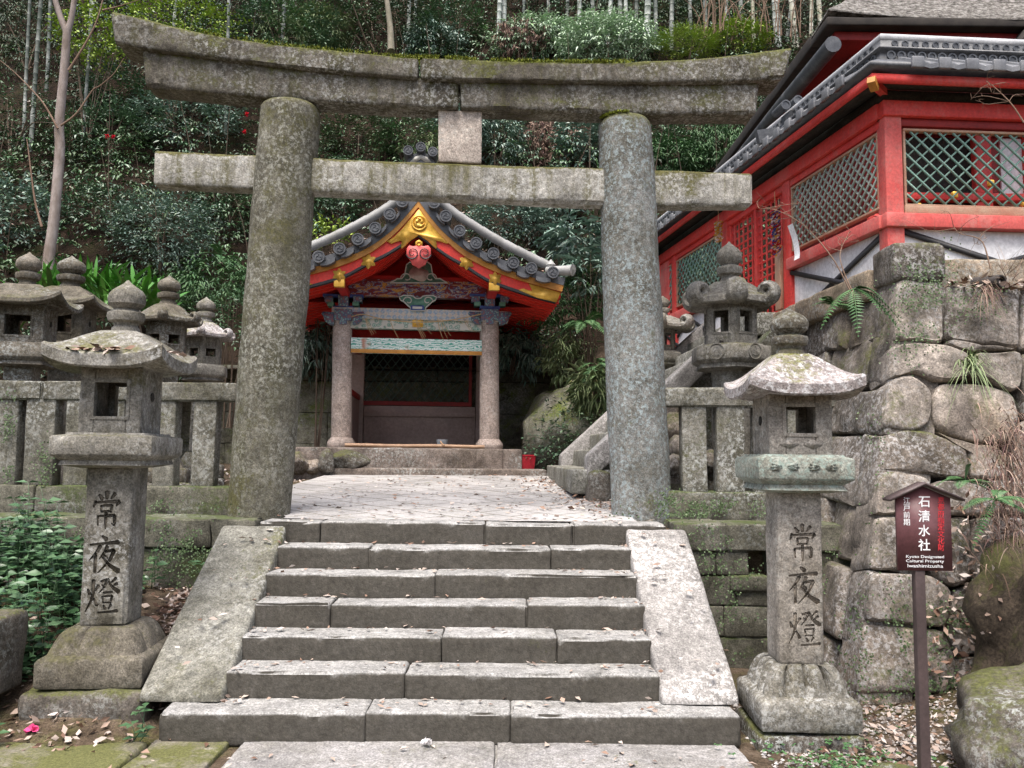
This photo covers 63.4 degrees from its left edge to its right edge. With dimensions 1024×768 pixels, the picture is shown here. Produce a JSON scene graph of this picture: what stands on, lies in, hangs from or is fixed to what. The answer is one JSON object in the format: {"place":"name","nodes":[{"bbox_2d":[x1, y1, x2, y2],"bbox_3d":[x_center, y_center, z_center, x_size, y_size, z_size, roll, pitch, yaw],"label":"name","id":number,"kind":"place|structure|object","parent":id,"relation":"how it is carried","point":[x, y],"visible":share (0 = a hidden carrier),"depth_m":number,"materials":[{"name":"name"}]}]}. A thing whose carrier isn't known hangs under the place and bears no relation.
{"place":"outdoors","nodes":[
{"label":"outdoors","id":0,"kind":"place"},
{"bbox_2d":[0,740,229,767],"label":"paving","id":1,"kind":"structure","parent":0,"point":[172,754],"depth_m":4.84,"materials":[{"name":"stone"}]},
{"bbox_2d":[0,0,844,381],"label":"hillside","id":2,"kind":"structure","parent":0,"point":[236,246],"depth_m":22.03,"materials":[{"name":"green plant"}]},
{"bbox_2d":[21,0,30,147],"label":"bamboo","id":3,"kind":"object","parent":2,"relation":"on","point":[26,58],"visible":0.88,"depth_m":21.98,"materials":[{"name":"grey plant"}]},
{"bbox_2d":[28,0,42,151],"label":"bamboo","id":4,"kind":"object","parent":2,"relation":"on","point":[36,64],"visible":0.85,"depth_m":21.97,"materials":[{"name":"grey plant"}]},
{"bbox_2d":[0,169,77,251],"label":"shrub","id":5,"kind":"object","parent":2,"relation":"on","point":[3,227],"visible":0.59,"depth_m":18.27,"materials":[{"name":"green plant"}]},
{"bbox_2d":[0,72,78,168],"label":"shrub","id":6,"kind":"object","parent":2,"relation":"on","point":[12,128],"visible":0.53,"depth_m":21.37,"materials":[{"name":"green plant"}]},
{"bbox_2d":[0,0,87,80],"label":"shrub","id":7,"kind":"object","parent":2,"relation":"on","point":[31,64],"visible":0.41,"depth_m":24.70,"materials":[{"name":"green plant"}]},
{"bbox_2d":[0,0,137,272],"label":"pale tree","id":8,"kind":"object","parent":2,"relation":"on","point":[49,252],"visible":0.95,"depth_m":13.33,"materials":[{"name":"grey plant"}]},
{"bbox_2d":[40,0,128,157],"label":"shrub","id":9,"kind":"object","parent":2,"relation":"on","point":[83,40],"visible":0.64,"depth_m":21.78,"materials":[{"name":"green plant"}]},
{"bbox_2d":[60,175,146,233],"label":"shrub","id":10,"kind":"object","parent":2,"relation":"on","point":[103,186],"visible":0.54,"depth_m":18.32,"materials":[{"name":"green plant"}]},
{"bbox_2d":[44,92,170,167],"bbox_3d":[-9.270,-6.175,20.176,2.814,3.055,6.887,5,-6,-41],"label":"shrub","id":11,"kind":"object","parent":2,"relation":"on","point":[129,121],"visible":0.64,"depth_m":21.35,"materials":[{"name":"green plant"}]},
{"bbox_2d":[74,53,154,122],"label":"shrub","id":12,"kind":"object","parent":2,"relation":"on","point":[118,74],"visible":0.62,"depth_m":22.66,"materials":[{"name":"green plant"}]},
{"bbox_2d":[92,181,232,275],"bbox_3d":[-7.597,-3.195,17.839,2.898,2.567,2.268,1,-5,0],"label":"shrub","id":13,"kind":"object","parent":2,"relation":"on","point":[160,262],"visible":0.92,"depth_m":17.68,"materials":[{"name":"green plant"}]},
{"bbox_2d":[106,0,253,135],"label":"shrub","id":14,"kind":"object","parent":2,"relation":"on","point":[179,4],"visible":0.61,"depth_m":22.68,"materials":[{"name":"green plant"}]},
{"bbox_2d":[108,89,252,146],"bbox_3d":[-6.967,-6.361,20.395,3.340,3.717,8.685,5,-7,-44],"label":"shrub","id":15,"kind":"object","parent":2,"relation":"on","point":[168,110],"visible":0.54,"depth_m":22.03,"materials":[{"name":"green plant"}]},
{"bbox_2d":[185,191,251,233],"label":"shrub","id":16,"kind":"object","parent":2,"relation":"on","point":[239,206],"visible":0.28,"depth_m":20.10,"materials":[{"name":"green plant"}]},
{"bbox_2d":[251,1,310,47],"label":"shrub","id":17,"kind":"object","parent":2,"relation":"on","point":[301,36],"visible":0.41,"depth_m":26.10,"materials":[{"name":"green plant"}]},
{"bbox_2d":[222,0,351,51],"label":"shrub","id":18,"kind":"object","parent":2,"relation":"on","point":[318,36],"visible":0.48,"depth_m":26.28,"materials":[{"name":"green plant"}]},
{"bbox_2d":[302,321,332,386],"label":"shrub","id":19,"kind":"object","parent":2,"relation":"on","point":[310,348],"visible":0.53,"depth_m":16.28,"materials":[{"name":"green plant"}]},
{"bbox_2d":[287,0,356,50],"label":"shrub","id":20,"kind":"object","parent":2,"relation":"on","point":[344,22],"visible":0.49,"depth_m":28.14,"materials":[{"name":"green plant"}]},
{"bbox_2d":[313,197,371,226],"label":"shrub","id":21,"kind":"object","parent":2,"relation":"on","point":[324,200],"visible":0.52,"depth_m":20.70,"materials":[{"name":"green plant"}]},
{"bbox_2d":[319,113,410,160],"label":"shrub","id":22,"kind":"object","parent":2,"relation":"on","point":[342,141],"visible":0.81,"depth_m":22.80,"materials":[{"name":"green plant"}]},
{"bbox_2d":[316,0,446,56],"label":"shrub","id":23,"kind":"object","parent":2,"relation":"on","point":[344,6],"visible":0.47,"depth_m":28.60,"materials":[{"name":"green plant"}]},
{"bbox_2d":[384,0,394,53],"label":"dead trunk","id":24,"kind":"object","parent":2,"relation":"on","point":[390,42],"visible":0.99,"depth_m":22.03,"materials":[{"name":"wood"}]},
{"bbox_2d":[363,116,437,161],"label":"shrub","id":25,"kind":"object","parent":2,"relation":"on","point":[429,126],"visible":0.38,"depth_m":22.89,"materials":[{"name":"green plant"}]},
{"bbox_2d":[393,123,437,162],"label":"shrub","id":26,"kind":"object","parent":2,"relation":"on","point":[429,144],"visible":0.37,"depth_m":22.53,"materials":[{"name":"green plant"}]},
{"bbox_2d":[0,0,842,381],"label":"undergrowth","id":27,"kind":"object","parent":2,"relation":"on","point":[662,14],"visible":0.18,"depth_m":22.96,"materials":[{"name":"green plant"}]},
{"bbox_2d":[399,11,470,58],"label":"shrub","id":28,"kind":"object","parent":2,"relation":"on","point":[410,39],"visible":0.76,"depth_m":28.46,"materials":[{"name":"green plant"}]},
{"bbox_2d":[407,0,496,54],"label":"shrub","id":29,"kind":"object","parent":2,"relation":"on","point":[477,20],"visible":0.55,"depth_m":29.10,"materials":[{"name":"green plant"}]},
{"bbox_2d":[481,119,536,165],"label":"shrub","id":30,"kind":"object","parent":2,"relation":"on","point":[511,129],"visible":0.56,"depth_m":23.68,"materials":[{"name":"green plant"}]},
{"bbox_2d":[477,323,547,387],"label":"shrub","id":31,"kind":"object","parent":2,"relation":"on","point":[505,360],"visible":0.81,"depth_m":16.08,"materials":[{"name":"green plant"}]},
{"bbox_2d":[460,204,566,260],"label":"shrub","id":32,"kind":"object","parent":2,"relation":"on","point":[483,221],"visible":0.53,"depth_m":19.49,"materials":[{"name":"green plant"}]},
{"bbox_2d":[490,16,552,61],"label":"shrub","id":33,"kind":"object","parent":2,"relation":"on","point":[520,30],"visible":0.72,"depth_m":27.83,"materials":[{"name":"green plant"}]},
{"bbox_2d":[483,7,589,61],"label":"shrub","id":34,"kind":"object","parent":2,"relation":"on","point":[544,20],"visible":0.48,"depth_m":27.95,"materials":[{"name":"green plant"}]},
{"bbox_2d":[510,121,580,166],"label":"shrub","id":35,"kind":"object","parent":2,"relation":"on","point":[547,126],"visible":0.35,"depth_m":24.10,"materials":[{"name":"green plant"}]},
{"bbox_2d":[548,122,598,167],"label":"shrub","id":36,"kind":"object","parent":2,"relation":"on","point":[577,150],"visible":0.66,"depth_m":23.01,"materials":[{"name":"green plant"}]},
{"bbox_2d":[551,311,603,341],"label":"fern","id":37,"kind":"object","parent":2,"relation":"on","point":[590,321],"visible":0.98,"depth_m":14.80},
{"bbox_2d":[548,4,672,62],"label":"shrub","id":38,"kind":"object","parent":2,"relation":"on","point":[572,40],"visible":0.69,"depth_m":26.56,"materials":[{"name":"green plant"}]},
{"bbox_2d":[652,130,712,171],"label":"shrub","id":39,"kind":"object","parent":2,"relation":"on","point":[685,156],"visible":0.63,"depth_m":21.81,"materials":[{"name":"green plant"}]},
{"bbox_2d":[646,20,726,59],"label":"shrub","id":40,"kind":"object","parent":2,"relation":"on","point":[693,34],"visible":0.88,"depth_m":26.41,"materials":[{"name":"green plant"}]},
{"bbox_2d":[652,124,724,167],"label":"shrub","id":41,"kind":"object","parent":2,"relation":"on","point":[667,131],"visible":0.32,"depth_m":22.55,"materials":[{"name":"green plant"}]},
{"bbox_2d":[688,124,744,168],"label":"shrub","id":42,"kind":"object","parent":2,"relation":"on","point":[731,138],"visible":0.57,"depth_m":22.00,"materials":[{"name":"green plant"}]},
{"bbox_2d":[696,13,777,55],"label":"shrub","id":43,"kind":"object","parent":2,"relation":"on","point":[730,28],"visible":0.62,"depth_m":27.23,"materials":[{"name":"green plant"}]},
{"bbox_2d":[685,0,812,47],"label":"stalks","id":44,"kind":"object","parent":2,"relation":"on","point":[721,25],"visible":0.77,"depth_m":27.20,"materials":[{"name":"plant"}]},
{"bbox_2d":[284,475,635,521],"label":"plaza","id":45,"kind":"structure","parent":0,"point":[314,491],"depth_m":9.07,"materials":[{"name":"stone"}]},
{"bbox_2d":[318,448,334,474],"bbox_3d":[-2.841,1.188,12.694,0.256,0.419,0.327,1,-5,0],"label":"pointed rock","id":46,"kind":"object","parent":45,"relation":"on","point":[326,464],"visible":1,"depth_m":12.59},
{"bbox_2d":[333,449,370,468],"bbox_3d":[-2.538,1.192,12.882,0.681,0.349,0.343,1,-5,-10],"label":"mossy slab rock","id":47,"kind":"object","parent":45,"relation":"on","point":[345,458],"visible":0.77,"depth_m":12.77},
{"bbox_2d":[0,346,958,767],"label":"ground","id":48,"kind":"structure","parent":0,"point":[118,730],"depth_m":5.34,"materials":[{"name":"brown soil"}]},
{"bbox_2d":[0,609,27,693],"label":"stone block","id":49,"kind":"structure","parent":48,"relation":"on","point":[13,629],"depth_m":5.39,"materials":[{"name":"stone"}]},
{"bbox_2d":[0,252,83,380],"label":"stone lantern","id":50,"kind":"object","parent":48,"relation":"on","point":[38,307],"visible":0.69,"depth_m":8.78,"materials":[{"name":"stone"}]},
{"bbox_2d":[0,259,118,329],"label":"broad leaf plant","id":51,"kind":"object","parent":48,"relation":"on","point":[47,275],"visible":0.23,"depth_m":11.45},
{"bbox_2d":[45,256,113,483],"bbox_3d":[-5.358,0.010,9.931,0.850,3.142,0.846,1,-5,-8],"label":"stone lantern","id":52,"kind":"object","parent":48,"relation":"on","point":[72,270],"visible":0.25,"depth_m":9.86,"materials":[{"name":"stone"}]},
{"bbox_2d":[0,480,204,741],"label":"undergrowth","id":53,"kind":"object","parent":48,"relation":"on","point":[41,554],"visible":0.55,"depth_m":6.38,"materials":[{"name":"green plant"}]},
{"bbox_2d":[18,280,196,722],"bbox_3d":[-2.781,0.886,5.791,0.857,3.274,0.823,1,-5,-4],"label":"stone lantern","id":54,"kind":"object","parent":48,"relation":"on","point":[98,660],"visible":0.93,"depth_m":5.61,"materials":[{"name":"stone"}]},
{"bbox_2d":[1,254,218,325],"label":"broad leaf plant","id":55,"kind":"object","parent":48,"relation":"on","point":[109,275],"visible":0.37,"depth_m":11.74,"materials":[{"name":"plant"}]},
{"bbox_2d":[0,380,236,514],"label":"stone railing","id":56,"kind":"object","parent":48,"relation":"on","point":[36,408],"visible":0.66,"depth_m":7.88,"materials":[{"name":"grey stone"}]},
{"bbox_2d":[0,387,840,666],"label":"creeping fig","id":57,"kind":"object","parent":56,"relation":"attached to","point":[686,513],"visible":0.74,"depth_m":7.10,"materials":[{"name":"green plant"}]},
{"bbox_2d":[0,512,262,590],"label":"retaining wall","id":58,"kind":"structure","parent":48,"relation":"on","point":[207,525],"depth_m":7.14,"materials":[{"name":"stone"}]},
{"bbox_2d":[85,267,223,325],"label":"broad leaf plant","id":59,"kind":"object","parent":48,"relation":"on","point":[144,288],"visible":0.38,"depth_m":11.40,"materials":[{"name":"plant"}]},
{"bbox_2d":[139,275,202,484],"bbox_3d":[-4.462,0.094,10.626,0.907,3.018,0.919,3,-6,-28],"label":"stone lantern","id":60,"kind":"object","parent":48,"relation":"on","point":[168,320],"visible":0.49,"depth_m":10.54,"materials":[{"name":"stone"}]},
{"bbox_2d":[165,248,246,364],"bbox_3d":[-5.159,-0.344,14.290,1.815,4.035,1.561,1,-5,0],"label":"shrub","id":61,"kind":"object","parent":48,"relation":"on","point":[197,285],"visible":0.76,"depth_m":14.17,"materials":[{"name":"green plant"}]},
{"bbox_2d":[179,297,235,484],"bbox_3d":[-4.346,0.201,11.621,0.832,2.879,0.888,2,-5,-20],"label":"stone lantern","id":62,"kind":"object","parent":48,"relation":"on","point":[206,338],"visible":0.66,"depth_m":11.48,"materials":[{"name":"stone"}]},
{"bbox_2d":[195,272,244,428],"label":"shrub","id":63,"kind":"object","parent":48,"relation":"on","point":[219,305],"visible":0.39,"depth_m":13.17,"materials":[{"name":"green plant"}]},
{"bbox_2d":[312,212,354,446],"bbox_3d":[-3.742,-0.789,16.010,1.432,5.100,1.041,1,-5,0],"label":"shrub","id":64,"kind":"object","parent":48,"relation":"on","point":[316,438],"visible":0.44,"depth_m":15.95,"materials":[{"name":"green plant"}]},
{"bbox_2d":[180,365,566,463],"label":"mossy back wall","id":65,"kind":"structure","parent":48,"relation":"on","point":[516,398],"depth_m":17.02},
{"bbox_2d":[506,325,585,382],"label":"shrub","id":66,"kind":"object","parent":65,"relation":"on","point":[550,335],"visible":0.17,"depth_m":16.55,"materials":[{"name":"green plant"}]},
{"bbox_2d":[293,142,575,480],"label":"well pavilion","id":67,"kind":"structure","parent":48,"relation":"on","point":[412,261],"depth_m":13.95,"materials":[{"name":"wood"}]},
{"bbox_2d":[345,443,484,448],"bbox_3d":[-1.592,1.019,13.633,2.281,0.078,0.070,1,-5,-5],"label":"bamboo pole","id":68,"kind":"object","parent":67,"relation":"on","point":[413,445],"visible":0.98,"depth_m":13.61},
{"bbox_2d":[140,518,753,767],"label":"stone stairs","id":69,"kind":"structure","parent":48,"relation":"on","point":[693,719],"depth_m":5.75,"materials":[{"name":"stone"}]},
{"bbox_2d":[130,474,756,767],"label":"fallen leaves","id":70,"kind":"object","parent":69,"relation":"on","point":[420,703],"visible":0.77,"depth_m":6.68,"materials":[{"name":"brown plant"}]},
{"bbox_2d":[111,12,791,524],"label":"torii gate","id":71,"kind":"structure","parent":48,"relation":"on","point":[285,176],"depth_m":7.87,"materials":[{"name":"stone"}]},
{"bbox_2d":[201,30,672,118],"bbox_3d":[-0.686,-2.956,8.006,4.519,0.659,0.271,1,-5,-4],"label":"moss","id":72,"kind":"object","parent":71,"relation":"on","point":[419,57],"visible":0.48,"depth_m":7.96,"materials":[{"name":"plant"}]},
{"bbox_2d":[0,271,1023,767],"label":"fallen leaves","id":73,"kind":"object","parent":48,"relation":"on","point":[184,591],"depth_m":6.14,"materials":[{"name":"plant"}]},
{"bbox_2d":[521,416,586,468],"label":"shrub","id":74,"kind":"object","parent":48,"relation":"on","point":[556,454],"visible":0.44,"depth_m":13.66,"materials":[{"name":"green plant"}]},
{"bbox_2d":[517,262,602,389],"bbox_3d":[1.075,-0.450,15.670,2.023,4.009,1.611,1,-5,0],"label":"shrub","id":75,"kind":"object","parent":48,"relation":"on","point":[552,322],"visible":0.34,"depth_m":15.63,"materials":[{"name":"green plant"}]},
{"bbox_2d":[520,380,602,470],"bbox_3d":[1.067,1.321,15.055,1.843,2.760,2.868,1,-5,0],"label":"mossy outcrop","id":76,"kind":"object","parent":48,"relation":"on","point":[530,421],"visible":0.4,"depth_m":13.90,"materials":[{"name":"stone"}]},
{"bbox_2d":[560,357,606,422],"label":"shrub","id":77,"kind":"object","parent":76,"relation":"on","point":[585,389],"visible":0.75,"depth_m":13.69,"materials":[{"name":"green plant"}]},
{"bbox_2d":[522,393,605,462],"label":"shrub","id":78,"kind":"object","parent":48,"relation":"on","point":[561,431],"visible":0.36,"depth_m":13.62,"materials":[{"name":"green plant"}]},
{"bbox_2d":[528,208,601,372],"bbox_3d":[1.330,-1.391,15.635,1.849,3.681,1.656,2,-5,-17],"label":"shrub","id":79,"kind":"object","parent":48,"relation":"on","point":[554,238],"visible":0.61,"depth_m":15.50,"materials":[{"name":"green plant"}]},
{"bbox_2d":[531,327,601,389],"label":"shrub","id":80,"kind":"object","parent":48,"relation":"on","point":[566,352],"visible":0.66,"depth_m":15.42,"materials":[{"name":"green plant"}]},
{"bbox_2d":[552,234,602,367],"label":"shrub","id":81,"kind":"object","parent":48,"relation":"on","point":[575,260],"visible":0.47,"depth_m":15.06,"materials":[{"name":"green plant"}]},
{"bbox_2d":[547,312,777,500],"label":"stairs","id":82,"kind":"structure","parent":48,"relation":"on","point":[583,467],"depth_m":9.69,"materials":[{"name":"stone"}]},
{"bbox_2d":[662,296,694,369],"bbox_3d":[2.309,-0.056,12.650,1.059,2.619,0.962,2,-5,-15],"label":"stone lantern","id":83,"kind":"object","parent":82,"relation":"on","point":[673,326],"visible":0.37,"depth_m":12.47,"materials":[{"name":"stone"}]},
{"bbox_2d":[682,242,780,490],"bbox_3d":[2.322,0.017,8.784,1.058,3.106,1.048,1,-5,-10],"label":"stone lantern","id":84,"kind":"object","parent":48,"relation":"on","point":[730,352],"visible":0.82,"depth_m":8.59,"materials":[{"name":"stone"}]},
{"bbox_2d":[665,387,843,519],"bbox_3d":[2.408,0.684,7.981,1.917,1.282,0.338,1,-5,0],"label":"stone railing","id":85,"kind":"object","parent":48,"relation":"on","point":[692,404],"visible":0.44,"depth_m":7.88,"materials":[{"name":"grey stone"}]},
{"bbox_2d":[664,519,850,668],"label":"retaining wall","id":86,"kind":"structure","parent":48,"relation":"on","point":[738,636],"depth_m":7.14,"materials":[{"name":"stone"}]},
{"bbox_2d":[724,308,866,752],"bbox_3d":[1.883,1.003,5.556,0.753,3.056,0.747,0,-5,1],"label":"stone lantern","id":87,"kind":"object","parent":48,"relation":"on","point":[791,688],"visible":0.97,"depth_m":5.37,"materials":[{"name":"stone"}]},
{"bbox_2d":[714,718,947,767],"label":"clover","id":88,"kind":"object","parent":48,"relation":"on","point":[839,761],"visible":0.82,"depth_m":4.87,"materials":[{"name":"plant"}]},
{"bbox_2d":[732,689,958,767],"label":"gravel","id":89,"kind":"structure","parent":48,"relation":"on","point":[902,736],"depth_m":5.36,"materials":[{"name":"gravel"}]},
{"bbox_2d":[773,242,1023,703],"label":"boulder wall","id":90,"kind":"structure","parent":48,"relation":"on","point":[925,440],"depth_m":6.82,"materials":[{"name":"stone"}]},
{"bbox_2d":[657,33,1023,345],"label":"lattice fence","id":91,"kind":"object","parent":90,"relation":"on","point":[886,92],"visible":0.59,"depth_m":8.38,"materials":[{"name":"paint"}]},
{"bbox_2d":[729,194,783,311],"bbox_3d":[3.290,-1.605,11.081,0.080,1.668,1.685,1,-5,-9],"label":"grid door","id":92,"kind":"structure","parent":91,"relation":"in","point":[757,245],"depth_m":11.07,"materials":[{"name":"wood"}]},
{"bbox_2d":[769,192,781,255],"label":"paper crane strings","id":93,"kind":"object","parent":91,"relation":"hanging from","point":[776,248],"visible":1,"depth_m":10.22,"materials":[{"name":"paper"}]},
{"bbox_2d":[821,286,903,336],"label":"fern","id":94,"kind":"object","parent":90,"relation":"attached to","point":[867,293],"visible":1,"depth_m":7.00,"materials":[{"name":"plant"}]},
{"bbox_2d":[713,0,1023,311],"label":"shrine hall","id":95,"kind":"structure","parent":90,"relation":"on","point":[845,31],"depth_m":10.97,"materials":[{"name":"wood"}]},
{"bbox_2d":[905,138,971,205],"bbox_3d":[5.656,-2.450,11.133,1.140,1.750,0.040,1,-5,0],"label":"lattice window","id":96,"kind":"structure","parent":95,"relation":"in","point":[913,141],"depth_m":11.15,"materials":[{"name":"wood"}]},
{"bbox_2d":[829,231,1022,707],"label":"creeping fig","id":97,"kind":"object","parent":90,"relation":"attached to","point":[931,610],"visible":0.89,"depth_m":6.35,"materials":[{"name":"green plant"}]},
{"bbox_2d":[944,346,1017,420],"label":"grass tuft","id":98,"kind":"object","parent":90,"relation":"on","point":[971,362],"visible":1,"depth_m":6.56,"materials":[{"name":"plant"}]},
{"bbox_2d":[965,279,1011,333],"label":"grass tuft","id":99,"kind":"object","parent":90,"relation":"on","point":[984,291],"visible":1,"depth_m":6.83,"materials":[{"name":"beige plant"}]},
{"bbox_2d":[965,384,1023,508],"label":"grass tuft","id":100,"kind":"object","parent":90,"relation":"attached to","point":[1016,431],"visible":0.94,"depth_m":6.22,"materials":[{"name":"brown plant"}]},
{"bbox_2d":[882,482,964,767],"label":"sign post","id":101,"kind":"object","parent":48,"relation":"on","point":[923,527],"visible":1,"depth_m":4.69,"materials":[{"name":"wood"}]},
{"bbox_2d":[942,663,1023,767],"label":"mossy boulder","id":102,"kind":"object","parent":48,"relation":"on","point":[985,729],"visible":1,"depth_m":4.75,"materials":[{"name":"stone"}]},
{"bbox_2d":[961,536,1023,672],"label":"mossy bank","id":103,"kind":"structure","parent":48,"relation":"on","point":[1001,644],"depth_m":5.82,"materials":[{"name":"stone"}]},
{"bbox_2d":[960,471,1023,598],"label":"grass tuft","id":104,"kind":"object","parent":103,"relation":"on","point":[1010,529],"visible":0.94,"depth_m":5.60,"materials":[{"name":"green plant"}]},
{"bbox_2d":[962,490,1023,548],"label":"fern","id":105,"kind":"object","parent":103,"relation":"on","point":[1000,496],"visible":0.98,"depth_m":5.53,"materials":[{"name":"plant"}]},
{"bbox_2d":[964,440,1023,546],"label":"grass tuft","id":106,"kind":"object","parent":103,"relation":"on","point":[1007,488],"visible":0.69,"depth_m":6.10,"materials":[{"name":"beige plant"}]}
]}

